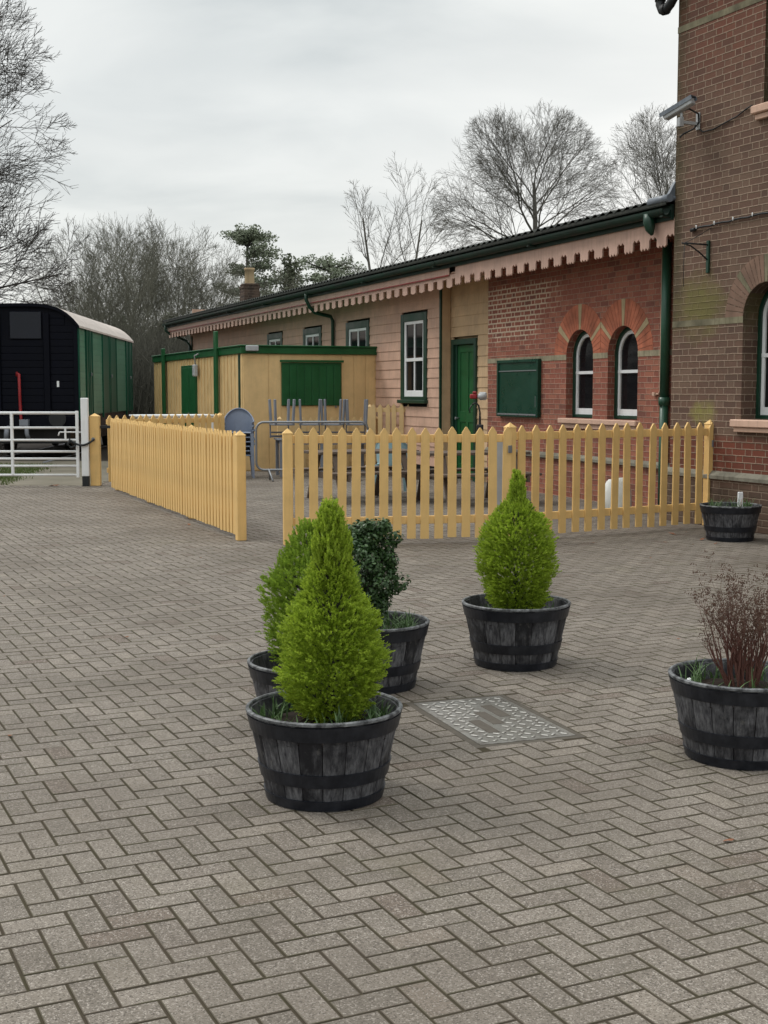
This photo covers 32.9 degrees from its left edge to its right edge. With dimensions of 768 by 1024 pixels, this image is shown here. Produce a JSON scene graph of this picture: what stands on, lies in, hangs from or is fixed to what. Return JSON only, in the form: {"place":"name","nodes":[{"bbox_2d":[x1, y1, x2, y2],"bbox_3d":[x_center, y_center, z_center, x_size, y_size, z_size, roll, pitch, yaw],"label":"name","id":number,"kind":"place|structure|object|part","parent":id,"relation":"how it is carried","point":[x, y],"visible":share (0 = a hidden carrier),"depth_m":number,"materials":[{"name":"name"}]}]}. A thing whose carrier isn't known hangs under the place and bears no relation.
{"place":"outdoors","nodes":[
{"label":"outdoors","id":0,"kind":"place"},
{"bbox_2d":[0,437,107,460],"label":"ballast","id":1,"kind":"structure","parent":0,"point":[104,453],"depth_m":34.30,"materials":[{"name":"gravel"}]},
{"bbox_2d":[3,443,106,462],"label":"railway track","id":2,"kind":"structure","parent":1,"relation":"on","point":[50,447],"depth_m":33.88,"materials":[{"name":"brown metal"}]},
{"bbox_2d":[0,303,133,454],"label":"railway van","id":3,"kind":"object","parent":2,"relation":"on","point":[54,359],"visible":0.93,"depth_m":31.07,"materials":[{"name":"black wood"}]},
{"bbox_3d":[-8.518,-4.439,30.898,0.740,0.640,0.059,0,5,-3],"label":"end window","id":4,"kind":"part","parent":3,"relation":"part of","materials":[{"name":"grey glass"}]},
{"bbox_3d":[-7.383,-3.483,32.405,0.045,2.100,0.485,0,5,-3],"label":"door","id":5,"kind":"part","parent":3,"relation":"part of","materials":[{"name":"green wood"}]},
{"bbox_3d":[-7.414,-3.532,32.937,0.045,2.100,0.485,0,5,-3],"label":"door","id":6,"kind":"part","parent":3,"relation":"part of","materials":[{"name":"green wood"}]},
{"bbox_3d":[-7.563,-3.762,35.425,0.045,2.100,1.260,0,5,-3],"label":"door","id":7,"kind":"part","parent":3,"relation":"part of","materials":[{"name":"green wood"}]},
{"bbox_3d":[-7.640,-3.882,36.727,0.045,2.100,1.260,0,5,-3],"label":"door","id":8,"kind":"part","parent":3,"relation":"part of","materials":[{"name":"green wood"}]},
{"bbox_3d":[-7.814,-4.151,39.637,0.045,2.100,0.635,0,5,-3],"label":"door","id":9,"kind":"part","parent":3,"relation":"part of","materials":[{"name":"green wood"}]},
{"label":"door","id":10,"kind":"part","parent":3,"relation":"part of","materials":[{"name":"green wood"}]},
{"bbox_2d":[0,461,108,485],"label":"concrete track","id":11,"kind":"structure","parent":0,"point":[54,480],"depth_m":24.91,"materials":[{"name":"grey concrete"}]},
{"bbox_2d":[0,0,678,330],"label":"sky","id":12,"kind":"structure","parent":0,"point":[220,115],"materials":[{"name":"white"}]},
{"bbox_2d":[0,469,767,1023],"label":"paving","id":13,"kind":"structure","parent":0,"point":[600,579],"depth_m":4.99,"materials":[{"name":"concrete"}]},
{"bbox_2d":[80,398,89,485],"bbox_3d":[-5.090,-1.191,22.154,0.120,1.500,0.120,0,5,-4],"label":"gate post","id":14,"kind":"object","parent":13,"relation":"on","point":[84,406],"visible":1,"depth_m":22.11,"materials":[{"name":"white paint"}]},
{"bbox_2d":[0,411,80,476],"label":"field gate","id":15,"kind":"structure","parent":14,"relation":"attached to","point":[12,451],"depth_m":22.13,"materials":[{"name":"white metal"}]},
{"bbox_2d":[67,439,94,447],"bbox_3d":[-5.142,-1.161,22.052,0.472,0.169,0.061,-1,5,-8],"label":"chain","id":16,"kind":"object","parent":14,"relation":"attached to","point":[77,444],"visible":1,"depth_m":22.04,"materials":[{"name":"black metal"}]},
{"bbox_2d":[89,413,109,485],"bbox_3d":[-4.858,-1.071,22.270,0.346,1.240,0.197,0,5,-4],"label":"fence post","id":17,"kind":"object","parent":13,"relation":"on","point":[95,426],"visible":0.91,"depth_m":22.20,"materials":[{"name":"yellow paint"}]},
{"bbox_2d":[106,413,224,481],"bbox_3d":[-3.913,-1.171,23.456,2.508,1.220,0.120,-5,7,-43],"label":"picket fence","id":18,"kind":"object","parent":13,"relation":"on","point":[218,419],"visible":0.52,"depth_m":23.55,"materials":[{"name":"yellow paint"}]},
{"bbox_2d":[129,414,213,430],"bbox_3d":[-4.050,-1.278,24.888,1.500,1.170,0.792,-2,6,-21],"label":"garden table","id":19,"kind":"object","parent":13,"relation":"on","point":[136,416],"visible":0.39,"depth_m":24.68,"materials":[{"name":"white paint"}]},
{"bbox_2d":[110,417,246,540],"bbox_3d":[-2.947,-0.619,17.639,0.203,1.190,7.878,-2,6,-22],"label":"picket fence","id":20,"kind":"object","parent":13,"relation":"on","point":[191,472],"visible":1,"depth_m":16.33,"materials":[{"name":"yellow paint"}]},
{"bbox_2d":[246,442,254,477],"bbox_3d":[-2.719,-1.092,24.435,0.588,0.884,0.593,-1,5,-6],"label":"plastic chair","id":21,"kind":"object","parent":13,"relation":"on","point":[249,454],"visible":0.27,"depth_m":24.61,"materials":[{"name":"grey plastic"}]},
{"bbox_2d":[246,438,254,473],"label":"plastic chair","id":22,"kind":"object","parent":21,"relation":"on","point":[248,450],"visible":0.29,"depth_m":24.20,"materials":[{"name":"grey plastic"}]},
{"bbox_2d":[246,434,253,468],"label":"plastic chair","id":23,"kind":"object","parent":22,"relation":"on","point":[248,444],"visible":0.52,"depth_m":24.19,"materials":[{"name":"grey plastic"}]},
{"bbox_2d":[246,429,254,464],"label":"plastic chair","id":24,"kind":"object","parent":23,"relation":"on","point":[248,441],"visible":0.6,"depth_m":24.19,"materials":[{"name":"grey plastic"}]},
{"bbox_2d":[225,425,254,459],"bbox_3d":[-2.723,-1.427,24.404,0.588,0.884,0.593,-1,5,-6],"label":"plastic chair","id":25,"kind":"object","parent":24,"relation":"on","point":[248,435],"visible":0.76,"depth_m":24.32,"materials":[{"name":"grey plastic"}]},
{"bbox_2d":[225,408,254,455],"bbox_3d":[-2.723,-1.511,24.396,0.588,0.884,0.593,-1,5,-6],"label":"plastic chair","id":26,"kind":"object","parent":25,"relation":"on","point":[239,419],"visible":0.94,"depth_m":24.58,"materials":[{"name":"grey plastic"}]},
{"bbox_2d":[151,331,376,470],"bbox_3d":[-3.114,-2.679,30.710,3.110,2.890,8.950,-2,6,-21],"label":"kiosk hut","id":27,"kind":"object","parent":13,"relation":"on","point":[250,379],"visible":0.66,"depth_m":26.82,"materials":[{"name":"paint"}]},
{"bbox_2d":[181,365,197,425],"bbox_3d":[-4.591,-2.327,30.541,0.077,2.220,1.500,-2,6,-21],"label":"door","id":28,"kind":"structure","parent":27,"relation":"in","point":[189,400],"depth_m":30.42,"materials":[{"name":"green paint"}]},
{"bbox_2d":[274,438,322,476],"bbox_3d":[-1.620,-1.054,24.909,0.900,0.720,0.692,-1,5,-12],"label":"garden table","id":29,"kind":"object","parent":13,"relation":"on","point":[278,444],"visible":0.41,"depth_m":24.68,"materials":[{"name":"grey metal"}]},
{"bbox_2d":[268,399,295,437],"bbox_3d":[-1.950,-1.783,24.841,0.420,0.742,0.465,-2,6,-20],"label":"upturned chair","id":30,"kind":"object","parent":29,"relation":"on","point":[288,412],"visible":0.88,"depth_m":24.89,"materials":[{"name":"grey metal"}]},
{"bbox_2d":[299,399,320,434],"bbox_3d":[-1.420,-1.788,24.891,0.420,0.742,0.465,0,5,-3],"label":"upturned chair","id":31,"kind":"object","parent":29,"relation":"on","point":[300,416],"visible":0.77,"depth_m":24.69,"materials":[{"name":"grey metal"}]},
{"bbox_2d":[247,650,358,696],"bbox_3d":[-0.335,0.864,6.105,0.610,0.358,0.610,-1,5,-9],"label":"barrel planter","id":32,"kind":"object","parent":13,"relation":"on","point":[260,667],"visible":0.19,"depth_m":5.95,"materials":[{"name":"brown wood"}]},
{"bbox_2d":[255,517,371,670],"bbox_3d":[-0.331,0.410,6.080,0.543,0.786,0.518,0,5,-4],"label":"conifer shrub","id":33,"kind":"object","parent":32,"relation":"on","point":[289,564],"visible":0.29,"depth_m":6.01,"materials":[{"name":"green plant"}]},
{"bbox_2d":[255,421,368,481],"bbox_3d":[-1.297,-1.106,23.521,2.062,1.083,0.460,-1,5,-7],"label":"crowd barrier","id":34,"kind":"object","parent":13,"relation":"on","point":[269,470],"visible":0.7,"depth_m":23.43,"materials":[{"name":"silver metal"}]},
{"bbox_2d":[246,690,402,811],"bbox_3d":[-0.237,0.946,5.179,0.622,0.365,0.622,-1,5,-6],"label":"barrel planter","id":35,"kind":"object","parent":13,"relation":"on","point":[312,766],"visible":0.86,"depth_m":4.96,"materials":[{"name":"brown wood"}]},
{"bbox_2d":[252,691,394,722],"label":"bulb shoots","id":36,"kind":"object","parent":35,"relation":"on","point":[371,712],"visible":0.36,"depth_m":5.17,"materials":[{"name":"plant"}]},
{"bbox_2d":[271,493,394,722],"bbox_3d":[-0.209,0.409,5.123,0.475,0.965,0.477,2,6,24],"label":"conifer shrub","id":37,"kind":"object","parent":35,"relation":"on","point":[332,579],"visible":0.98,"depth_m":5.05,"materials":[{"name":"green plant"}]},
{"bbox_2d":[277,416,377,472],"bbox_3d":[-1.112,-1.357,26.014,2.058,1.120,0.119,-1,5,-13],"label":"picket fence","id":38,"kind":"object","parent":13,"relation":"on","point":[303,428],"visible":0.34,"depth_m":25.91,"materials":[{"name":"paint"}]},
{"bbox_2d":[332,443,365,471],"bbox_3d":[-0.720,-1.059,24.958,0.850,0.720,0.692,-1,5,-12],"label":"garden table","id":39,"kind":"object","parent":13,"relation":"on","point":[362,455],"visible":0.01,"depth_m":25.28,"materials":[{"name":"grey metal"}]},
{"bbox_2d":[320,399,344,432],"bbox_3d":[-0.980,-1.788,24.891,0.420,0.742,0.465,1,5,8],"label":"upturned chair","id":40,"kind":"object","parent":39,"relation":"on","point":[341,414],"visible":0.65,"depth_m":24.99,"materials":[{"name":"grey metal"}]},
{"bbox_2d":[345,399,367,434],"bbox_3d":[-0.530,-1.792,24.941,0.420,0.742,0.465,-1,5,-6],"label":"upturned chair","id":41,"kind":"object","parent":39,"relation":"on","point":[365,417],"visible":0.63,"depth_m":24.77,"materials":[{"name":"grey metal"}]},
{"bbox_2d":[293,448,431,504],"bbox_3d":[-0.350,-0.545,19.332,1.600,0.748,1.520,-2,6,-25],"label":"picnic table","id":42,"kind":"object","parent":13,"relation":"on","point":[363,451],"visible":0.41,"depth_m":19.15,"materials":[{"name":"brown wood"}]},
{"bbox_2d":[367,404,408,469],"bbox_3d":[0.245,-1.471,25.899,1.209,1.368,0.120,2,5,16],"label":"picket fence","id":43,"kind":"object","parent":13,"relation":"on","point":[372,411],"visible":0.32,"depth_m":25.88,"materials":[{"name":"paint"}]},
{"bbox_2d":[350,611,429,693],"bbox_3d":[-0.062,0.768,7.101,0.622,0.365,0.622,-3,6,-30],"label":"barrel planter","id":44,"kind":"object","parent":13,"relation":"on","point":[406,644],"visible":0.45,"depth_m":6.90,"materials":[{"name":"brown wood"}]},
{"bbox_2d":[347,517,410,617],"bbox_3d":[-0.055,0.346,7.066,0.408,0.637,0.404,0,5,0],"label":"leafy bush","id":45,"kind":"object","parent":44,"relation":"on","point":[368,535],"visible":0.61,"depth_m":7.00,"materials":[{"name":"green plant"}]},
{"bbox_2d":[375,609,419,628],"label":"bulb shoots","id":46,"kind":"object","parent":44,"relation":"on","point":[396,623],"visible":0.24,"depth_m":7.10,"materials":[{"name":"green plant"}]},
{"bbox_2d":[375,443,406,491],"bbox_3d":[0.152,-0.787,20.584,0.588,0.884,0.593,1,5,15],"label":"plastic chair","id":47,"kind":"object","parent":13,"relation":"on","point":[403,446],"visible":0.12,"depth_m":20.36,"materials":[{"name":"grey plastic"}]},
{"bbox_2d":[282,427,511,545],"bbox_3d":[0.151,-0.287,13.809,2.460,1.233,0.120,-1,5,-11],"label":"picket fence","id":48,"kind":"object","parent":13,"relation":"on","point":[299,439],"visible":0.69,"depth_m":13.75,"materials":[{"name":"yellow paint"}]},
{"bbox_2d":[401,450,541,506],"bbox_3d":[1.250,-0.508,18.933,1.600,0.748,1.520,-2,6,-18],"label":"picnic table","id":49,"kind":"object","parent":13,"relation":"on","point":[445,474],"visible":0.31,"depth_m":18.47,"materials":[{"name":"brown wood"}]},
{"bbox_2d":[469,391,486,431],"bbox_3d":[1.394,-0.983,19.296,0.264,1.610,0.146,1,5,10],"label":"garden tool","id":50,"kind":"object","parent":13,"relation":"on","point":[481,395],"visible":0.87,"depth_m":19.21,"materials":[{"name":"red metal"}]},
{"bbox_2d":[405,695,584,747],"bbox_3d":[0.525,1.024,6.391,0.558,0.025,0.908,-2,6,-20],"label":"manhole cover","id":51,"kind":"object","parent":13,"relation":"in","point":[487,721],"visible":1,"depth_m":6.34,"materials":[{"name":"metal"}]},
{"bbox_2d":[497,442,502,506],"bbox_3d":[1.580,-0.555,17.925,0.150,1.010,0.150,-1,5,-10],"label":"bollard","id":52,"kind":"object","parent":13,"relation":"on","point":[499,467],"visible":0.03,"depth_m":17.85,"materials":[{"name":"grey metal"}]},
{"bbox_2d":[462,594,570,671],"bbox_3d":[0.778,0.709,7.678,0.641,0.376,0.641,1,5,15],"label":"barrel planter","id":53,"kind":"object","parent":13,"relation":"on","point":[518,640],"visible":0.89,"depth_m":7.45,"materials":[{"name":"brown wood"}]},
{"bbox_2d":[471,469,561,608],"bbox_3d":[0.779,0.195,7.637,0.530,0.908,0.548,5,7,42],"label":"conifer shrub","id":54,"kind":"object","parent":53,"relation":"on","point":[528,523],"visible":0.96,"depth_m":7.54,"materials":[{"name":"green plant"}]},
{"bbox_2d":[504,420,713,532],"bbox_3d":[2.622,-0.399,14.790,3.085,1.275,0.126,-3,6,-31],"label":"picket fence","id":55,"kind":"object","parent":13,"relation":"on","point":[601,434],"visible":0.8,"depth_m":14.76,"materials":[{"name":"yellow paint"}]},
{"bbox_2d":[668,658,767,770],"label":"barrel planter","id":56,"kind":"object","parent":13,"relation":"on","point":[723,725],"visible":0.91,"depth_m":5.51,"materials":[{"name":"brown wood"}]},
{"bbox_2d":[678,653,767,687],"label":"bulb shoots","id":57,"kind":"object","parent":56,"relation":"on","point":[697,674],"visible":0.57,"depth_m":5.84,"materials":[{"name":"green plant"}]},
{"bbox_2d":[684,550,767,687],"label":"bare shrub","id":58,"kind":"object","parent":56,"relation":"on","point":[739,663],"visible":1,"depth_m":5.66,"materials":[{"name":"brown plant"}]},
{"bbox_2d":[699,502,761,541],"bbox_3d":[3.760,0.109,14.120,0.659,0.387,0.659,-3,6,-28],"label":"barrel planter","id":59,"kind":"object","parent":13,"relation":"on","point":[728,523],"visible":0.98,"depth_m":13.89,"materials":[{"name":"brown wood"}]},
{"bbox_2d":[708,496,754,506],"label":"bulb shoots","id":60,"kind":"object","parent":59,"relation":"on","point":[735,504],"visible":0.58,"depth_m":14.11,"materials":[{"name":"green plant"}]},
{"bbox_2d":[737,492,742,506],"bbox_3d":[3.831,-0.080,13.979,0.060,0.270,0.030,-2,6,-17],"label":"wooden stake","id":61,"kind":"object","parent":59,"relation":"in","point":[740,496],"visible":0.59,"depth_m":13.96,"materials":[{"name":"white paint"}]},
{"bbox_2d":[605,478,631,507],"bbox_3d":[3.088,-0.229,17.360,0.448,0.465,0.278,0,5,0],"label":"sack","id":62,"kind":"object","parent":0,"point":[608,495],"visible":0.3,"depth_m":17.27,"materials":[{"name":"white plastic"}]},
{"label":"ground","id":63,"kind":"structure","parent":0,"visible":0},
{"bbox_2d":[0,462,58,484],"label":"grass","id":64,"kind":"structure","parent":63,"relation":"on","point":[4,470],"depth_m":26.33,"materials":[{"name":"green plant"}]},
{"bbox_2d":[0,0,90,453],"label":"bare tree","id":65,"kind":"object","parent":63,"relation":"on","point":[29,243],"visible":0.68,"depth_m":34.08,"materials":[{"name":"grey plant"}]},
{"bbox_2d":[26,234,123,323],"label":"woodland tree","id":66,"kind":"object","parent":63,"relation":"on","point":[85,305],"visible":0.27,"depth_m":57.98,"materials":[{"name":"brown plant"}]},
{"bbox_2d":[60,273,111,319],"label":"woodland tree","id":67,"kind":"object","parent":63,"relation":"on","point":[81,292],"visible":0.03,"depth_m":70.77,"materials":[{"name":"brown plant"}]},
{"bbox_2d":[36,217,137,333],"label":"woodland tree","id":68,"kind":"object","parent":63,"relation":"on","point":[63,238],"visible":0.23,"depth_m":65.11,"materials":[{"name":"brown wood"}]},
{"bbox_2d":[47,220,156,359],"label":"woodland tree","id":69,"kind":"object","parent":63,"relation":"on","point":[96,275],"visible":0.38,"depth_m":59.02,"materials":[{"name":"brown plant"}]},
{"bbox_2d":[59,215,162,340],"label":"woodland tree","id":70,"kind":"object","parent":63,"relation":"on","point":[118,266],"visible":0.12,"depth_m":68.72,"materials":[{"name":"brown plant"}]},
{"bbox_2d":[61,214,175,358],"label":"woodland tree","id":71,"kind":"object","parent":63,"relation":"on","point":[151,270],"visible":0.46,"depth_m":61.06,"materials":[{"name":"grey wood"}]},
{"bbox_2d":[66,310,190,414],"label":"undergrowth","id":72,"kind":"object","parent":63,"relation":"on","point":[143,388],"visible":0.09,"depth_m":51.10,"materials":[{"name":"plant"}]},
{"bbox_2d":[85,212,177,338],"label":"woodland tree","id":73,"kind":"object","parent":63,"relation":"on","point":[160,274],"visible":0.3,"depth_m":65.30,"materials":[{"name":"brown plant"}]},
{"bbox_2d":[91,236,173,333],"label":"woodland tree","id":74,"kind":"object","parent":63,"relation":"on","point":[140,277],"visible":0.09,"depth_m":73.11,"materials":[{"name":"brown plant"}]},
{"bbox_2d":[96,256,180,367],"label":"woodland tree","id":75,"kind":"object","parent":63,"relation":"on","point":[115,287],"visible":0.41,"depth_m":56.10,"materials":[{"name":"brown plant"}]},
{"bbox_2d":[113,224,206,350],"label":"woodland tree","id":76,"kind":"object","parent":63,"relation":"on","point":[156,263],"visible":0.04,"depth_m":73.36,"materials":[{"name":"brown wood"}]},
{"bbox_2d":[119,230,212,344],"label":"woodland tree","id":77,"kind":"object","parent":63,"relation":"on","point":[171,280],"visible":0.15,"depth_m":69.84,"materials":[{"name":"brown plant"}]},
{"bbox_2d":[122,208,229,351],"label":"woodland tree","id":78,"kind":"object","parent":63,"relation":"on","point":[189,280],"visible":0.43,"depth_m":67.60,"materials":[{"name":"grey wood"}]},
{"bbox_2d":[132,232,230,352],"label":"woodland tree","id":79,"kind":"object","parent":63,"relation":"on","point":[177,314],"visible":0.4,"depth_m":62.94,"materials":[{"name":"brown wood"}]},
{"bbox_2d":[162,238,240,349],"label":"woodland tree","id":80,"kind":"object","parent":63,"relation":"on","point":[199,291],"visible":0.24,"depth_m":68.67,"materials":[{"name":"plant"}]},
{"bbox_2d":[170,234,253,351],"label":"woodland tree","id":81,"kind":"object","parent":63,"relation":"on","point":[234,260],"visible":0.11,"depth_m":72.26,"materials":[{"name":"plant"}]},
{"bbox_2d":[182,260,244,315],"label":"woodland tree","id":82,"kind":"object","parent":63,"relation":"on","point":[237,280],"visible":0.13,"depth_m":67.04,"materials":[{"name":"plant"}]},
{"bbox_2d":[216,272,274,304],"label":"woodland tree","id":83,"kind":"object","parent":63,"relation":"on","point":[236,296],"visible":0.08,"depth_m":65.44,"materials":[{"name":"plant"}]},
{"bbox_2d":[213,223,286,304],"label":"pine tree","id":84,"kind":"object","parent":63,"relation":"on","point":[250,237],"visible":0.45,"depth_m":78.31,"materials":[{"name":"green plant"}]},
{"bbox_2d":[255,261,303,294],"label":"woodland tree","id":85,"kind":"object","parent":63,"relation":"on","point":[293,282],"visible":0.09,"depth_m":72.82,"materials":[{"name":"plant"}]},
{"bbox_2d":[280,253,302,290],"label":"ivy tree","id":86,"kind":"object","parent":63,"relation":"on","point":[291,270],"visible":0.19,"depth_m":78.68,"materials":[{"name":"green plant"}]},
{"bbox_2d":[293,253,366,286],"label":"pine tree","id":87,"kind":"object","parent":63,"relation":"on","point":[331,268],"visible":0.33,"depth_m":80.05,"materials":[{"name":"green plant"}]},
{"bbox_2d":[338,151,458,274],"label":"bare tree","id":88,"kind":"object","parent":63,"relation":"on","point":[388,242],"visible":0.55,"depth_m":50.36,"materials":[{"name":"grey plant"}]},
{"bbox_2d":[162,181,675,506],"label":"station building","id":89,"kind":"structure","parent":63,"relation":"on","point":[581,309],"depth_m":20.89,"materials":[{"name":"red brick"}]},
{"bbox_2d":[267,332,282,344],"bbox_3d":[-2.847,-3.781,33.894,0.145,1.740,1.430,-2,6,-21],"label":"window","id":90,"kind":"structure","parent":89,"relation":"in","point":[275,338],"depth_m":33.80,"materials":[{"name":"green paint"}]},
{"bbox_2d":[303,327,321,345],"bbox_3d":[-1.714,-3.517,31.032,0.145,1.740,1.450,-2,6,-21],"label":"window","id":91,"kind":"structure","parent":89,"relation":"in","point":[311,336],"depth_m":30.96,"materials":[{"name":"green paint"}]},
{"bbox_2d":[346,320,369,345],"bbox_3d":[-0.579,-3.252,28.159,0.145,1.740,1.510,-2,6,-21],"label":"window","id":92,"kind":"structure","parent":89,"relation":"in","point":[357,333],"depth_m":28.10,"materials":[{"name":"green paint"}]},
{"bbox_2d":[397,311,427,403],"bbox_3d":[0.573,-2.984,25.250,0.145,1.740,1.370,-2,6,-21],"label":"window","id":93,"kind":"structure","parent":89,"relation":"in","point":[413,336],"depth_m":25.27,"materials":[{"name":"white paint"}]},
{"bbox_2d":[455,344,472,477],"bbox_3d":[1.492,-1.831,23.643,0.115,2.400,0.820,-2,6,-21],"label":"door","id":94,"kind":"structure","parent":89,"relation":"in","point":[465,352],"depth_m":23.72,"materials":[{"name":"green paint"}]},
{"bbox_2d":[496,359,540,417],"bbox_3d":[2.184,-2.016,21.190,0.073,0.930,1.450,-2,6,-21],"label":"notice board","id":95,"kind":"object","parent":89,"relation":"attached to","point":[518,393],"visible":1,"depth_m":21.13,"materials":[{"name":"green wood"}]},
{"bbox_2d":[572,331,592,417],"bbox_3d":[3.052,-2.066,19.472,0.070,1.295,0.770,-2,6,-21],"label":"window","id":96,"kind":"structure","parent":89,"relation":"in","point":[582,402],"depth_m":19.62,"materials":[{"name":"white paint"}]},
{"bbox_2d":[614,327,637,418],"bbox_3d":[3.492,-1.963,18.360,0.070,1.295,0.770,-2,6,-21],"label":"window","id":97,"kind":"structure","parent":89,"relation":"in","point":[626,351],"depth_m":18.50,"materials":[{"name":"white paint"}]},
{"bbox_2d":[428,100,621,251],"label":"bare tree","id":98,"kind":"object","parent":63,"relation":"on","point":[517,193],"visible":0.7,"depth_m":59.76,"materials":[{"name":"grey plant"}]},
{"bbox_2d":[580,103,676,213],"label":"bare tree","id":99,"kind":"object","parent":63,"relation":"on","point":[656,169],"visible":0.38,"depth_m":53.23,"materials":[{"name":"grey plant"}]},
{"bbox_2d":[655,0,767,534],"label":"station house","id":100,"kind":"structure","parent":63,"relation":"on","point":[719,378],"depth_m":15.17,"materials":[{"name":"brown brick"}]},
{"bbox_2d":[659,95,699,137],"bbox_3d":[3.550,-4.676,15.478,0.449,0.462,0.313,5,7,45],"label":"security camera","id":101,"kind":"object","parent":100,"relation":"attached to","point":[680,107],"visible":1,"depth_m":15.38,"materials":[{"name":"grey metal"}]},
{"bbox_2d":[682,228,710,286],"bbox_3d":[3.686,-3.002,15.318,0.383,0.694,0.097,-2,6,-22],"label":"wall bracket","id":102,"kind":"object","parent":100,"relation":"attached to","point":[707,244],"depth_m":15.37,"materials":[{"name":"metal"}]},
{"bbox_2d":[699,105,752,131],"bbox_3d":[3.953,-4.532,15.021,0.045,0.149,0.966,-2,6,-23],"label":"cable","id":103,"kind":"object","parent":100,"relation":"attached to","point":[726,121],"visible":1,"depth_m":14.99,"materials":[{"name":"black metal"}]},
{"bbox_2d":[690,212,767,231],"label":"lighting cable","id":104,"kind":"object","parent":100,"relation":"attached to","point":[713,224],"visible":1,"depth_m":15.05,"materials":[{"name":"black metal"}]},
{"bbox_2d":[756,291,767,418],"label":"window","id":105,"kind":"structure","parent":100,"relation":"in","point":[761,411],"depth_m":14.99,"materials":[{"name":"green paint"}]}
]}

